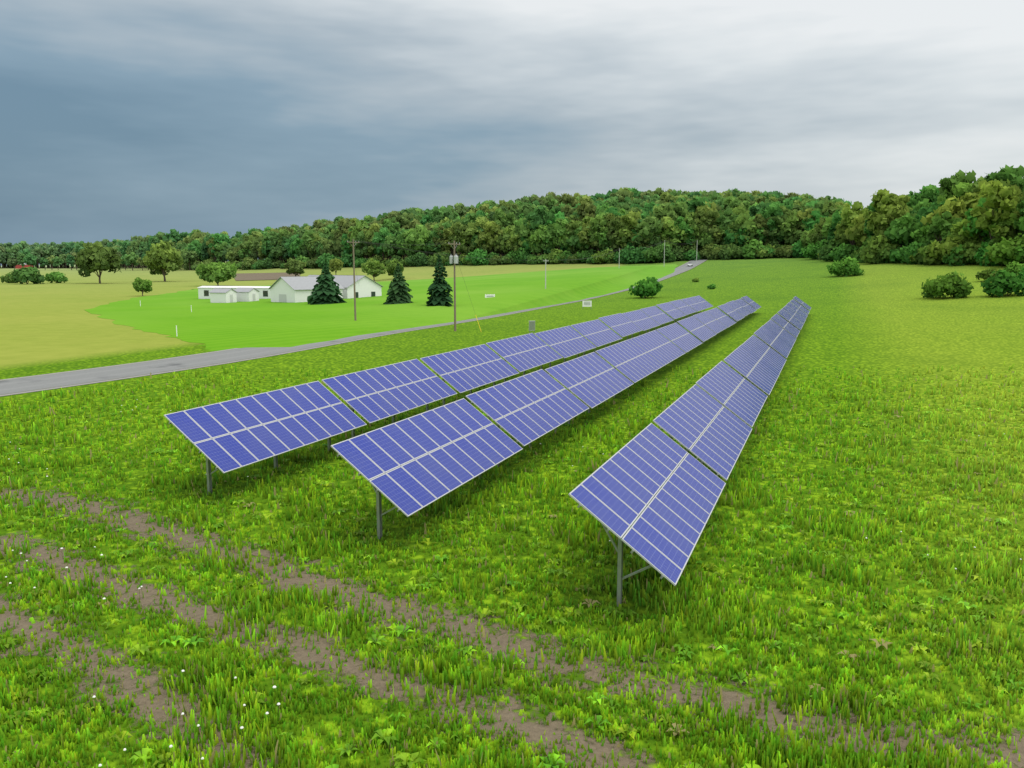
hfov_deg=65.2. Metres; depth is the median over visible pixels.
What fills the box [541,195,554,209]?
forest tree
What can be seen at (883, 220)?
tree
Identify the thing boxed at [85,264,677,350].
mown lawn
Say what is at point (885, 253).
forest edge shrub
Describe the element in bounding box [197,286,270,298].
mobile home
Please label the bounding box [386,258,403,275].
yard tree
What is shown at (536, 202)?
forest tree
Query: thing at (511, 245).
forest edge tree
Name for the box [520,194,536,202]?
forest tree
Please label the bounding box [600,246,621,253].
forest edge shrub
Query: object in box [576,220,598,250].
forest edge tree
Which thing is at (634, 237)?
forest edge tree
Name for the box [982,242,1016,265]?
forest edge shrub
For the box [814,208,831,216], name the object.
forest tree
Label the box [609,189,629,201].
forest tree
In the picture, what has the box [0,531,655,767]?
dirt rut
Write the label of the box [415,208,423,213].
forest tree
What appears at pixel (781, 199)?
forest tree
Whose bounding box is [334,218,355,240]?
forest tree
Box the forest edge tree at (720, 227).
[707,222,726,245]
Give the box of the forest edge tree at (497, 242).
[491,233,503,255]
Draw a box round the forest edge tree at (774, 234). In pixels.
[767,214,787,245]
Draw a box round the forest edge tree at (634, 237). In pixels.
[625,229,640,247]
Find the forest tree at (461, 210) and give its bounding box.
[455,205,468,218]
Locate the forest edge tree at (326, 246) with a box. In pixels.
[317,238,339,254]
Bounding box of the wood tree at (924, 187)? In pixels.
[918,186,938,194]
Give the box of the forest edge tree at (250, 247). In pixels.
[246,237,256,260]
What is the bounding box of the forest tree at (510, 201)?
[507,200,522,208]
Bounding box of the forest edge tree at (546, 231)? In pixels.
[545,228,557,253]
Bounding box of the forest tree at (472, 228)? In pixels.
[465,216,487,246]
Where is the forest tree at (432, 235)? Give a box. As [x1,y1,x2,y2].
[427,222,450,252]
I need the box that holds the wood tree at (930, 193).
[906,184,938,214]
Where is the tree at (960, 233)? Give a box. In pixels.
[947,218,986,243]
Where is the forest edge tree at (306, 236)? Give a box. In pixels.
[299,230,322,258]
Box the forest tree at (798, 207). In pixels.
[792,204,808,211]
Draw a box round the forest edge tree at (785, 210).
[779,205,797,220]
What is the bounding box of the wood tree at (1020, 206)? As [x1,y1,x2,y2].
[1014,200,1023,230]
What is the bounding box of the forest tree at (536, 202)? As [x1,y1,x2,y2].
[529,200,541,206]
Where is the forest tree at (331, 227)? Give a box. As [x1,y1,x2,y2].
[326,224,336,239]
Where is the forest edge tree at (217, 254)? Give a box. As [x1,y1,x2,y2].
[214,241,227,261]
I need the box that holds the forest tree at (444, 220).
[434,217,451,224]
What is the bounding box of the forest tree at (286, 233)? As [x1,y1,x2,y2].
[277,228,291,262]
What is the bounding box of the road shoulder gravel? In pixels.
[0,259,707,395]
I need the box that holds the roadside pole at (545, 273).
[545,259,545,288]
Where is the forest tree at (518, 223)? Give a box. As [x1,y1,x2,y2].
[513,218,522,226]
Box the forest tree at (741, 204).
[736,202,749,211]
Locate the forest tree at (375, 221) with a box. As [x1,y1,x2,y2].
[367,220,381,225]
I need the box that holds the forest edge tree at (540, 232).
[528,225,548,254]
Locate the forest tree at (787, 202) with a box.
[782,199,792,206]
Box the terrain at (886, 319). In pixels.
[0,247,1023,767]
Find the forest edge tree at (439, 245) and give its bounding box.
[438,243,456,255]
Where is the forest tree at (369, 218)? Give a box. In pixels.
[363,215,374,221]
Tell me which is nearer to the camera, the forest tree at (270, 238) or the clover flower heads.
the clover flower heads
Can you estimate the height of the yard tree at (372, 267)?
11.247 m
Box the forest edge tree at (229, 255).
[225,252,236,261]
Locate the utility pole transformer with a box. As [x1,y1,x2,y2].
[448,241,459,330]
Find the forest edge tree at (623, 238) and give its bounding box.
[614,219,633,248]
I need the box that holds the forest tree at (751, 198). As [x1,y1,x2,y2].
[747,194,757,201]
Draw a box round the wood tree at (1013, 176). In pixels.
[984,165,1023,194]
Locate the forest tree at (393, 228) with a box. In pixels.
[382,219,399,258]
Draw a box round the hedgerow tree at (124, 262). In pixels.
[121,254,130,269]
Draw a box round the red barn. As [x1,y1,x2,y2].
[15,263,32,268]
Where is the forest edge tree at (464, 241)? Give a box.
[457,235,472,254]
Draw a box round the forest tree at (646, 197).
[639,194,650,202]
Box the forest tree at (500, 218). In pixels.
[493,208,515,255]
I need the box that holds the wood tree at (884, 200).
[864,189,909,236]
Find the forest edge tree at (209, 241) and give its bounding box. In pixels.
[206,237,219,261]
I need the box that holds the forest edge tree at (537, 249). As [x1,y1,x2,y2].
[523,230,542,255]
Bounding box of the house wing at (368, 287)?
[309,275,382,298]
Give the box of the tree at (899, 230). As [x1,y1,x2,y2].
[883,212,920,246]
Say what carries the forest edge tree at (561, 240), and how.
on the terrain at (886, 319)
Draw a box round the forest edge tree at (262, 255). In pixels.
[257,242,268,259]
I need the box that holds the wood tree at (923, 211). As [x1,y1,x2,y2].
[917,199,947,236]
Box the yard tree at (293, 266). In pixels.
[284,258,306,275]
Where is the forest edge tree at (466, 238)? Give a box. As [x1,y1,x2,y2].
[463,229,474,252]
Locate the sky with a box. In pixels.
[0,0,1023,265]
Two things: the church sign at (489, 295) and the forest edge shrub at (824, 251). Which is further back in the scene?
the forest edge shrub at (824, 251)
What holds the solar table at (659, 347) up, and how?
on the terrain at (886, 319)
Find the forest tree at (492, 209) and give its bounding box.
[485,206,499,213]
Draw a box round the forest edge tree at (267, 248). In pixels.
[262,240,275,258]
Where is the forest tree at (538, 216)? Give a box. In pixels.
[523,206,554,253]
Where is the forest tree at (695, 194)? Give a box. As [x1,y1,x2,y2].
[690,191,702,196]
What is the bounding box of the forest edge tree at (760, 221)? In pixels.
[753,214,770,245]
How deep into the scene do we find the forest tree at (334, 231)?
574.76 m
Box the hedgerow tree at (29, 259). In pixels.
[23,253,36,266]
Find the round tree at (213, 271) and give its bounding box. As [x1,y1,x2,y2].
[195,261,237,285]
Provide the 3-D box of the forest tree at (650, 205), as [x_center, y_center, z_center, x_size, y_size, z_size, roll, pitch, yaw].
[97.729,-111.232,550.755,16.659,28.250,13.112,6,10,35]
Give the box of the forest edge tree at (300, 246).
[296,242,314,258]
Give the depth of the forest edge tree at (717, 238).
414.63 m
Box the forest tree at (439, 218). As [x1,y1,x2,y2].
[434,210,459,222]
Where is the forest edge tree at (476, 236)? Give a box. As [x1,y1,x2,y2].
[468,224,486,250]
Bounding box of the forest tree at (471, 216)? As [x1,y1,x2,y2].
[460,213,482,236]
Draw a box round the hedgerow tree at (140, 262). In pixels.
[136,257,145,269]
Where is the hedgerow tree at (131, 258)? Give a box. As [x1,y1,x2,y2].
[124,252,138,270]
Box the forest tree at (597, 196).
[591,193,603,200]
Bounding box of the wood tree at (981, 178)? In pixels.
[969,176,983,188]
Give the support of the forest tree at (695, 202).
on the terrain at (886, 319)
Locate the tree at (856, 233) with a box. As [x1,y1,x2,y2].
[844,214,867,245]
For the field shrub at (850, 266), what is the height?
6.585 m
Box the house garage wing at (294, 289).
[268,276,344,302]
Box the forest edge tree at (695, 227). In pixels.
[682,211,709,245]
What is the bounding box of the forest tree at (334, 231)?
[329,228,340,240]
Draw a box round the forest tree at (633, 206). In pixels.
[630,203,642,209]
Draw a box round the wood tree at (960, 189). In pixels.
[937,182,972,203]
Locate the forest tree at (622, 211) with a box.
[598,206,625,214]
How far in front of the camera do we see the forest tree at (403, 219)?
579.25 m
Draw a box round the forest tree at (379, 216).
[376,213,387,221]
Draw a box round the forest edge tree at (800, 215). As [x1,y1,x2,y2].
[796,208,815,239]
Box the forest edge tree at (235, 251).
[232,246,241,262]
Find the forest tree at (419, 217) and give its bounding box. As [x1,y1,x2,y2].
[415,215,421,220]
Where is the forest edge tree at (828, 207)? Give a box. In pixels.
[820,200,838,214]
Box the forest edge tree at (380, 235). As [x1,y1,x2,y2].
[372,227,393,260]
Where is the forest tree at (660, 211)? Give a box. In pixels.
[642,202,678,222]
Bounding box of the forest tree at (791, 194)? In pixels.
[784,192,798,197]
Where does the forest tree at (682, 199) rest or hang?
on the terrain at (886, 319)
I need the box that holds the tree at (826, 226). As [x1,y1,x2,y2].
[821,210,840,244]
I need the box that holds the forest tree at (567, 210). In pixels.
[561,204,576,216]
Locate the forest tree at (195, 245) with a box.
[188,240,201,260]
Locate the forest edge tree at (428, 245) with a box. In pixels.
[422,240,434,255]
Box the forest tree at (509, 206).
[497,200,518,210]
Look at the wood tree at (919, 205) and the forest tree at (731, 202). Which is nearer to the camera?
the wood tree at (919, 205)
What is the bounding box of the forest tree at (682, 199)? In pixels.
[676,197,686,203]
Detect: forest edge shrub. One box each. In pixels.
[182,263,191,269]
[199,259,212,264]
[236,260,250,269]
[240,257,257,269]
[254,257,274,268]
[272,260,284,267]
[295,255,311,267]
[306,256,319,267]
[315,253,334,268]
[340,251,364,266]
[352,257,366,267]
[370,255,383,261]
[388,255,404,265]
[400,257,409,266]
[405,252,429,266]
[429,251,449,266]
[430,252,453,265]
[458,253,468,264]
[464,248,489,265]
[486,252,500,264]
[488,255,503,264]
[501,255,516,263]
[506,247,528,263]
[514,251,532,263]
[524,254,535,263]
[527,256,539,264]
[537,254,548,263]
[545,248,565,263]
[553,250,570,263]
[566,254,581,263]
[575,249,592,262]
[577,249,597,262]
[586,256,597,263]
[591,248,614,263]
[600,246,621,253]
[611,251,621,263]
[615,245,638,263]
[634,246,650,262]
[642,243,675,262]
[671,246,685,260]
[675,243,697,253]
[680,250,700,259]
[700,243,722,259]
[708,244,721,258]
[718,243,742,259]
[739,238,773,258]
[754,247,772,258]
[759,246,777,258]
[773,244,781,257]
[773,245,797,257]
[791,240,808,257]
[801,239,826,258]
[817,239,842,260]
[828,243,854,260]
[838,245,859,260]
[852,237,876,260]
[859,234,902,263]
[874,242,904,263]
[889,246,906,261]
[894,241,925,264]
[908,251,920,263]
[913,244,929,264]
[918,238,951,263]
[923,236,965,265]
[942,244,970,265]
[951,240,984,264]
[974,240,994,265]
[980,250,998,265]
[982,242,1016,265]
[986,233,1023,264]
[1005,246,1023,263]
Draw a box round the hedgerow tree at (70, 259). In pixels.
[66,255,74,269]
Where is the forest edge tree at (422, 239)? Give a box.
[416,229,433,255]
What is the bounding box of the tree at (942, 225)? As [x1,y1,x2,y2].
[925,211,961,246]
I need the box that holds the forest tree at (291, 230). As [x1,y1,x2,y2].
[277,226,301,238]
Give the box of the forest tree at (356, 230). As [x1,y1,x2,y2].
[343,219,370,244]
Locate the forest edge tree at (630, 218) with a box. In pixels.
[615,211,641,248]
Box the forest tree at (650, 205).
[644,201,656,210]
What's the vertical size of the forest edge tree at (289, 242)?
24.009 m
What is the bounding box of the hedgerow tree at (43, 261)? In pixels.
[40,257,49,269]
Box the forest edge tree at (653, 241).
[648,220,662,245]
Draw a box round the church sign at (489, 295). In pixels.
[485,294,494,297]
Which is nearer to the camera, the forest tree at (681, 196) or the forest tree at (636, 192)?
the forest tree at (681, 196)
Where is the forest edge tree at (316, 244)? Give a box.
[308,240,320,254]
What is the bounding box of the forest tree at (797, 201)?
[793,199,803,207]
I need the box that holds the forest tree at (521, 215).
[517,213,526,218]
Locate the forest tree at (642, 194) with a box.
[636,191,646,198]
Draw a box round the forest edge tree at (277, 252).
[270,246,287,260]
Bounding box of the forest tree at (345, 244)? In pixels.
[341,230,352,254]
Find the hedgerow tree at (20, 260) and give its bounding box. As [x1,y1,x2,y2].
[17,253,25,266]
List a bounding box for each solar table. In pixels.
[164,381,366,492]
[322,359,456,437]
[331,398,522,538]
[420,344,518,404]
[465,369,588,466]
[486,333,562,381]
[534,326,595,367]
[545,352,633,423]
[568,423,725,606]
[571,319,622,355]
[595,339,663,396]
[599,313,642,345]
[622,310,659,337]
[631,330,684,377]
[640,306,672,331]
[653,384,751,480]
[657,302,685,326]
[657,323,701,363]
[670,299,695,319]
[677,316,715,351]
[681,297,704,316]
[691,296,712,313]
[693,311,726,342]
[696,361,767,426]
[706,307,736,335]
[717,304,743,329]
[724,345,779,394]
[726,300,749,324]
[735,299,756,319]
[741,296,760,315]
[742,335,785,386]
[754,325,791,357]
[764,319,795,346]
[771,314,799,337]
[777,309,803,329]
[782,305,805,323]
[786,302,807,318]
[790,299,809,314]
[793,296,810,309]
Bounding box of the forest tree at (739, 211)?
[731,206,749,215]
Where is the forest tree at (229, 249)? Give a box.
[225,246,232,260]
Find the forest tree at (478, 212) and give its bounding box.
[465,210,484,217]
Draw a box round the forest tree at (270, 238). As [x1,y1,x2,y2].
[259,231,279,252]
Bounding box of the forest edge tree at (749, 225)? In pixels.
[733,215,758,246]
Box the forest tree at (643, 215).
[639,211,649,218]
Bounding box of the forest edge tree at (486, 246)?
[473,226,495,252]
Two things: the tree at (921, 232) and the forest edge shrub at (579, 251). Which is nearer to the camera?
the tree at (921, 232)
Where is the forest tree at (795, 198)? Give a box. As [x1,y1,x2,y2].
[785,196,801,202]
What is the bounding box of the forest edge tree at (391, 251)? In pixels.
[381,234,404,255]
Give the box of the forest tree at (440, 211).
[431,206,451,219]
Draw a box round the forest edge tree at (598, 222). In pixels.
[587,216,608,250]
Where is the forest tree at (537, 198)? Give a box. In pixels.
[531,196,548,205]
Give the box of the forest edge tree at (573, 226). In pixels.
[562,220,579,253]
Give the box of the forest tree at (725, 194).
[720,190,731,197]
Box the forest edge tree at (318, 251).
[316,244,333,256]
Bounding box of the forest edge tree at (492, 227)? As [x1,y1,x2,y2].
[483,221,500,253]
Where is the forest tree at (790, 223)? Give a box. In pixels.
[778,210,808,237]
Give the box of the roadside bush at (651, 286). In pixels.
[628,277,663,297]
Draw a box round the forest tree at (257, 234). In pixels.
[242,231,264,259]
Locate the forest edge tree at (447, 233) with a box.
[440,225,456,254]
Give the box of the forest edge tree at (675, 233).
[661,220,688,247]
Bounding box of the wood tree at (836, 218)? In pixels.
[827,210,849,243]
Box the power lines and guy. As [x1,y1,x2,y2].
[348,240,690,332]
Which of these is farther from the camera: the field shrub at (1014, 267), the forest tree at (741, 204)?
the forest tree at (741, 204)
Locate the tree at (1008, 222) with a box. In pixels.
[987,208,1023,245]
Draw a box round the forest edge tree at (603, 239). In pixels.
[595,227,615,249]
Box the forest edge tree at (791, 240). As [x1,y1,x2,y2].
[784,227,799,244]
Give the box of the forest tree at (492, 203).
[485,200,498,206]
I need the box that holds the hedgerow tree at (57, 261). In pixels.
[51,256,63,269]
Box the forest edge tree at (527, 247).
[521,237,539,253]
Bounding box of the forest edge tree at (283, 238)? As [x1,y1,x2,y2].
[281,236,290,258]
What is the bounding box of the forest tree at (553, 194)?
[546,192,557,199]
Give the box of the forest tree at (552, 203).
[548,199,558,209]
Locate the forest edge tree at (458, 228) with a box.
[448,222,468,254]
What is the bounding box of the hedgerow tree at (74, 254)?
[71,252,76,269]
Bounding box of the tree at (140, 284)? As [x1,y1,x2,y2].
[132,277,151,295]
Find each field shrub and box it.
[707,284,715,288]
[826,256,864,276]
[921,270,973,298]
[975,267,999,279]
[980,269,1023,296]
[1003,261,1023,275]
[1016,267,1023,278]
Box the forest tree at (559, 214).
[544,211,570,252]
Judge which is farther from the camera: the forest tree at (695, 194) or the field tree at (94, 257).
the forest tree at (695, 194)
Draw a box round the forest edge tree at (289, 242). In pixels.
[284,234,301,258]
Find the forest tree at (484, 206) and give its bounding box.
[469,203,489,213]
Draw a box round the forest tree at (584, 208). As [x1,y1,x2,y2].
[573,201,596,223]
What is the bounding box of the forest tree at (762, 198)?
[750,195,773,205]
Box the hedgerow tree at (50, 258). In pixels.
[45,255,54,267]
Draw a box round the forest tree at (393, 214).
[381,211,399,223]
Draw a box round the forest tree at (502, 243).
[500,240,510,253]
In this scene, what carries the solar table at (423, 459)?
on the terrain at (886, 319)
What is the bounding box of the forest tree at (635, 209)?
[628,207,642,213]
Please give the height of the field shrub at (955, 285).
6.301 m
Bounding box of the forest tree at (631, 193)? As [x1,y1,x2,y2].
[618,187,633,198]
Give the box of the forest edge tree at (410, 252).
[405,231,421,255]
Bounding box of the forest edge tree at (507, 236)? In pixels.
[500,225,515,251]
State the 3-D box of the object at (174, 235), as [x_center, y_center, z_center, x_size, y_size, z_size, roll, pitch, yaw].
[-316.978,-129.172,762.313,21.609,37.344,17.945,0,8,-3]
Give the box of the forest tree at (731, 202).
[722,196,749,211]
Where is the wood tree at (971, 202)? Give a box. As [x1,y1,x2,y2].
[960,180,995,218]
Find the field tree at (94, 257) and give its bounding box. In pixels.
[74,241,122,283]
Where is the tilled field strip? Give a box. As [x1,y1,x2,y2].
[234,272,299,280]
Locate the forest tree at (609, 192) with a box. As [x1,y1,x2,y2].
[603,189,617,199]
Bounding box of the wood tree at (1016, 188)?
[1010,185,1022,197]
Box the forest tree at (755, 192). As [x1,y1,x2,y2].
[751,190,761,194]
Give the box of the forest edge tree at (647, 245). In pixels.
[640,234,658,248]
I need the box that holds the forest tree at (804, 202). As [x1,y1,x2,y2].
[801,199,813,208]
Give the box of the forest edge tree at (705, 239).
[695,231,716,248]
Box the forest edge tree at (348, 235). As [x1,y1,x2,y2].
[343,231,355,256]
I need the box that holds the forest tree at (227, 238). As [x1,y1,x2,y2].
[211,233,230,256]
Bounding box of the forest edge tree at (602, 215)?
[586,212,609,249]
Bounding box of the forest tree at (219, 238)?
[208,233,228,261]
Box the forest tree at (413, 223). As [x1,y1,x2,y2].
[401,219,419,229]
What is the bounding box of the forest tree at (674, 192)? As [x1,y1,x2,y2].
[669,189,681,195]
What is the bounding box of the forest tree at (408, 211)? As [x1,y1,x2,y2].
[398,208,416,217]
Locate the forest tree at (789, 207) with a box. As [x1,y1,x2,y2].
[772,201,791,209]
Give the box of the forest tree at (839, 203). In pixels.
[835,202,850,208]
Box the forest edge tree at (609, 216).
[602,213,620,249]
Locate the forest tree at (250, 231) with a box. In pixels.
[247,228,262,234]
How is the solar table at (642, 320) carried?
on the terrain at (886, 319)
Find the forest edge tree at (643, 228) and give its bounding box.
[632,215,665,246]
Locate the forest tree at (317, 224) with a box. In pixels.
[313,220,327,229]
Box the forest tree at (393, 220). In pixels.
[389,217,401,227]
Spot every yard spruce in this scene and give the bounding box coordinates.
[307,262,346,304]
[383,263,413,303]
[425,255,452,305]
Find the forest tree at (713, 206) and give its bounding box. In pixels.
[695,201,716,212]
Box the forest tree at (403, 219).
[395,212,414,255]
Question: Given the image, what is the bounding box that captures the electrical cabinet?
[529,321,534,332]
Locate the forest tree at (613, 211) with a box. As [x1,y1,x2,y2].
[605,207,625,216]
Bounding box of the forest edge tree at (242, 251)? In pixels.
[237,244,253,258]
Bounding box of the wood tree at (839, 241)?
[834,223,861,245]
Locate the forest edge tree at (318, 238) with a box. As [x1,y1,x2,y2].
[307,233,324,257]
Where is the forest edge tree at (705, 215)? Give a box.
[694,206,719,243]
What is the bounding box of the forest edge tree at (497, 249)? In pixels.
[492,229,506,255]
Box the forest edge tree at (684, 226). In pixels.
[669,216,695,245]
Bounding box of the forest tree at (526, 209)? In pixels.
[515,203,537,217]
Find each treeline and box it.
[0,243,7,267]
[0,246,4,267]
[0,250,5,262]
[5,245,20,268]
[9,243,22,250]
[13,241,28,249]
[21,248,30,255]
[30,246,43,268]
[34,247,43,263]
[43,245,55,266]
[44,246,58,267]
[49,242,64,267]
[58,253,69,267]
[61,241,74,267]
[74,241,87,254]
[95,239,108,246]
[107,239,120,246]
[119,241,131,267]
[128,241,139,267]
[130,236,139,267]
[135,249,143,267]
[136,235,149,267]
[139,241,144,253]
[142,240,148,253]
[148,232,169,250]
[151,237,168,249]
[154,232,167,239]
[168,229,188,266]
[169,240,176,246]
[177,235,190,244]
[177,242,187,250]
[190,229,207,238]
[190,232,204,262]
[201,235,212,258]
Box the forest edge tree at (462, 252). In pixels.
[454,230,468,253]
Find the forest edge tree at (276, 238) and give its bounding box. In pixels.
[267,233,280,253]
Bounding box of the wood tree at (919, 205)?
[912,198,936,214]
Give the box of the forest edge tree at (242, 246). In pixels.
[237,241,249,260]
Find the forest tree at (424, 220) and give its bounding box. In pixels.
[420,215,432,225]
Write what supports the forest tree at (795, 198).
on the terrain at (886, 319)
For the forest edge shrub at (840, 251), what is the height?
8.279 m
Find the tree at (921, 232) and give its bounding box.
[910,222,939,244]
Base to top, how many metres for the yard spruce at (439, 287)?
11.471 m
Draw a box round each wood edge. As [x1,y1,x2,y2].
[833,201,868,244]
[864,201,876,236]
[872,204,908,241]
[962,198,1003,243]
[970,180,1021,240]
[1016,211,1023,231]
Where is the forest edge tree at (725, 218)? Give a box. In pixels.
[715,208,741,231]
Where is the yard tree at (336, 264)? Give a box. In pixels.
[328,258,343,272]
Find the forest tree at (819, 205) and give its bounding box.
[803,200,828,211]
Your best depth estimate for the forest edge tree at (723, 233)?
413.91 m
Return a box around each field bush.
[0,272,17,282]
[8,266,44,283]
[44,271,67,282]
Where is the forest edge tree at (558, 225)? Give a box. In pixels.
[544,218,568,249]
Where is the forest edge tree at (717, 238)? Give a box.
[709,225,723,244]
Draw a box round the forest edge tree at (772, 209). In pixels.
[757,203,783,244]
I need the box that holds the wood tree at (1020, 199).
[1015,191,1023,211]
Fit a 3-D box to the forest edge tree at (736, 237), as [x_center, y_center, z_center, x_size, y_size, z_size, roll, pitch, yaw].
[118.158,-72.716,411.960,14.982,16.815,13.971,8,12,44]
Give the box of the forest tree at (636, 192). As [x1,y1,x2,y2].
[628,188,641,197]
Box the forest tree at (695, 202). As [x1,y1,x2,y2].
[684,195,710,251]
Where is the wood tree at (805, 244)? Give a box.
[802,232,817,247]
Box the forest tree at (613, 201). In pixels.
[604,196,623,207]
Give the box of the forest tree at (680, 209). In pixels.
[673,201,687,217]
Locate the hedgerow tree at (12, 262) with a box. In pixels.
[6,258,18,268]
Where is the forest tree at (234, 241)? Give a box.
[229,237,238,245]
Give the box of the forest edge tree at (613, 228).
[606,215,622,251]
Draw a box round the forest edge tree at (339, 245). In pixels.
[332,237,343,256]
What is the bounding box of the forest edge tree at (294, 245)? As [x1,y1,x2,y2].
[289,238,307,258]
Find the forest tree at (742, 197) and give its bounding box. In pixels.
[730,193,749,201]
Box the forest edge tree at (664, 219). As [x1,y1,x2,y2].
[649,215,675,247]
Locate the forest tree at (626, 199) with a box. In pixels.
[620,197,630,202]
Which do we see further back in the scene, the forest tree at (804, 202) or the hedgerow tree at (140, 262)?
the hedgerow tree at (140, 262)
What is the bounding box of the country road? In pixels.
[0,259,706,394]
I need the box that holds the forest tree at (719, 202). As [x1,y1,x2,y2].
[709,199,723,210]
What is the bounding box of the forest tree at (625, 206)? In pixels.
[616,203,638,211]
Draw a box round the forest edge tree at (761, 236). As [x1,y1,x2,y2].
[754,227,768,242]
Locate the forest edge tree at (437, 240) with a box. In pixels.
[432,225,447,250]
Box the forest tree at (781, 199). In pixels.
[769,194,784,202]
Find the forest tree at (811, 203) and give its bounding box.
[801,200,819,209]
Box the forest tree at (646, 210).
[642,204,659,215]
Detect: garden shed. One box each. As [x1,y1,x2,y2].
[209,288,237,302]
[235,288,259,301]
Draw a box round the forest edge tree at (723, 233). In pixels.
[719,222,736,244]
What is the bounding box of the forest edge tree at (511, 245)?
[505,235,523,251]
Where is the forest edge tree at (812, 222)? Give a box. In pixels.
[801,210,827,230]
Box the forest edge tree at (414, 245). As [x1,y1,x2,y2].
[408,241,427,254]
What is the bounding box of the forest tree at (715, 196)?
[707,192,725,200]
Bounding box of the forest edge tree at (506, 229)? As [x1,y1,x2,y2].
[501,225,519,252]
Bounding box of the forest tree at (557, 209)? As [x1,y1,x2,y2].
[553,203,570,213]
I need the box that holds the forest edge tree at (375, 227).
[360,223,379,256]
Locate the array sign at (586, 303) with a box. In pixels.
[582,301,591,308]
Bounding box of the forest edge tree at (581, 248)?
[576,224,595,250]
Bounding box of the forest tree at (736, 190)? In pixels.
[727,188,743,196]
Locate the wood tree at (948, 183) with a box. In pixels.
[929,170,976,206]
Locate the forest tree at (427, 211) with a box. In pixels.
[424,206,439,218]
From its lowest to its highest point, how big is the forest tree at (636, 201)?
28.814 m
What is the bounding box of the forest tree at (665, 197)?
[659,192,677,203]
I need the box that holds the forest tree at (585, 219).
[578,216,590,225]
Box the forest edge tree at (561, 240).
[553,226,572,251]
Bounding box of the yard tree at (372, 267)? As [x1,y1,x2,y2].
[361,258,386,280]
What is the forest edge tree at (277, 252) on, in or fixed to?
on the terrain at (886, 319)
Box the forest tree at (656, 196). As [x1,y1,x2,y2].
[651,194,660,199]
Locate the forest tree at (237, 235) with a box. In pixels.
[231,231,241,238]
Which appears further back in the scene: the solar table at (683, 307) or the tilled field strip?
the tilled field strip
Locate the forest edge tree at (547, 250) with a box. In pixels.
[539,236,556,253]
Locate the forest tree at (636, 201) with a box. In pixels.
[625,198,641,209]
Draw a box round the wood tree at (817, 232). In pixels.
[808,217,825,244]
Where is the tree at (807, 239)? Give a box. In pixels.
[800,228,822,245]
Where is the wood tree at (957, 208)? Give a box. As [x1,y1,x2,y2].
[920,195,965,240]
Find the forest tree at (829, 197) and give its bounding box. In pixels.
[826,195,836,200]
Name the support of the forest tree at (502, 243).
on the terrain at (886, 319)
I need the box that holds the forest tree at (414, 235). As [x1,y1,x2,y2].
[402,223,430,250]
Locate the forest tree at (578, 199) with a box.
[576,194,594,203]
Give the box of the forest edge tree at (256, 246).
[250,236,262,259]
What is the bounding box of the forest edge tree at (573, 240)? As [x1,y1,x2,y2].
[566,226,588,250]
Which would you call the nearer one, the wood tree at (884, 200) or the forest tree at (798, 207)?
the wood tree at (884, 200)
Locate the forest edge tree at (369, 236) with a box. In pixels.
[363,229,379,256]
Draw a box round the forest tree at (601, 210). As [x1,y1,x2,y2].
[594,209,605,217]
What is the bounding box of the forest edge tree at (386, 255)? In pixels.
[384,250,401,258]
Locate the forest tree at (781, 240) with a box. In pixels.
[769,226,787,244]
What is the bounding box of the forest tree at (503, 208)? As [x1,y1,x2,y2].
[489,206,517,220]
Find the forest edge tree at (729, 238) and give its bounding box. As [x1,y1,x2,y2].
[724,226,748,246]
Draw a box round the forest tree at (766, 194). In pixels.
[758,192,775,199]
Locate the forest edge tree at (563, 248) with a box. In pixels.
[558,239,571,252]
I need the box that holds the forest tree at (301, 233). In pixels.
[297,229,308,236]
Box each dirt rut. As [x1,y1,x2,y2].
[0,486,1023,767]
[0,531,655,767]
[0,592,277,767]
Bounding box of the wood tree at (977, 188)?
[972,179,1010,194]
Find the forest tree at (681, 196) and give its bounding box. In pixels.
[668,194,688,202]
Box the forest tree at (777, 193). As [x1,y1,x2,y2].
[772,191,782,197]
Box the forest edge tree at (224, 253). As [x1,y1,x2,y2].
[221,245,231,261]
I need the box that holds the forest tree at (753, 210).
[749,201,771,216]
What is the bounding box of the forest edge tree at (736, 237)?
[729,229,754,246]
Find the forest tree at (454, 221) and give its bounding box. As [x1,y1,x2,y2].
[446,218,460,250]
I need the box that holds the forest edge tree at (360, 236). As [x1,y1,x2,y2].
[354,230,372,258]
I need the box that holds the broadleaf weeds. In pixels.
[0,404,1023,767]
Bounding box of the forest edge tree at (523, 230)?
[513,219,531,246]
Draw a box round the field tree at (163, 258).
[142,240,183,281]
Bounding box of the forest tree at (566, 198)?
[554,193,576,206]
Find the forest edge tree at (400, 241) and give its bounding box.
[396,230,407,256]
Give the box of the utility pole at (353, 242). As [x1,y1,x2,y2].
[347,239,359,320]
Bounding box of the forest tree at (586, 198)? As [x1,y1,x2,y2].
[574,195,592,203]
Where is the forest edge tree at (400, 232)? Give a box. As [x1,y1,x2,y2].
[395,228,408,259]
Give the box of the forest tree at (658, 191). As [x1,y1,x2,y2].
[646,187,663,196]
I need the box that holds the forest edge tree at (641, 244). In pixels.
[629,233,649,248]
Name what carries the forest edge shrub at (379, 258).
on the terrain at (886, 319)
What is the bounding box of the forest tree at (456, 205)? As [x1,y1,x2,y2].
[453,203,466,209]
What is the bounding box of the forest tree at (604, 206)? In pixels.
[596,204,607,211]
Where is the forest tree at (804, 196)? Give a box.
[799,193,810,200]
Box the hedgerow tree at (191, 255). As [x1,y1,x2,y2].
[179,249,197,269]
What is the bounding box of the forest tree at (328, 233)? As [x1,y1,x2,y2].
[318,226,333,239]
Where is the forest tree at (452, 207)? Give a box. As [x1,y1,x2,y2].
[444,205,455,214]
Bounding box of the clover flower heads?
[5,389,1021,767]

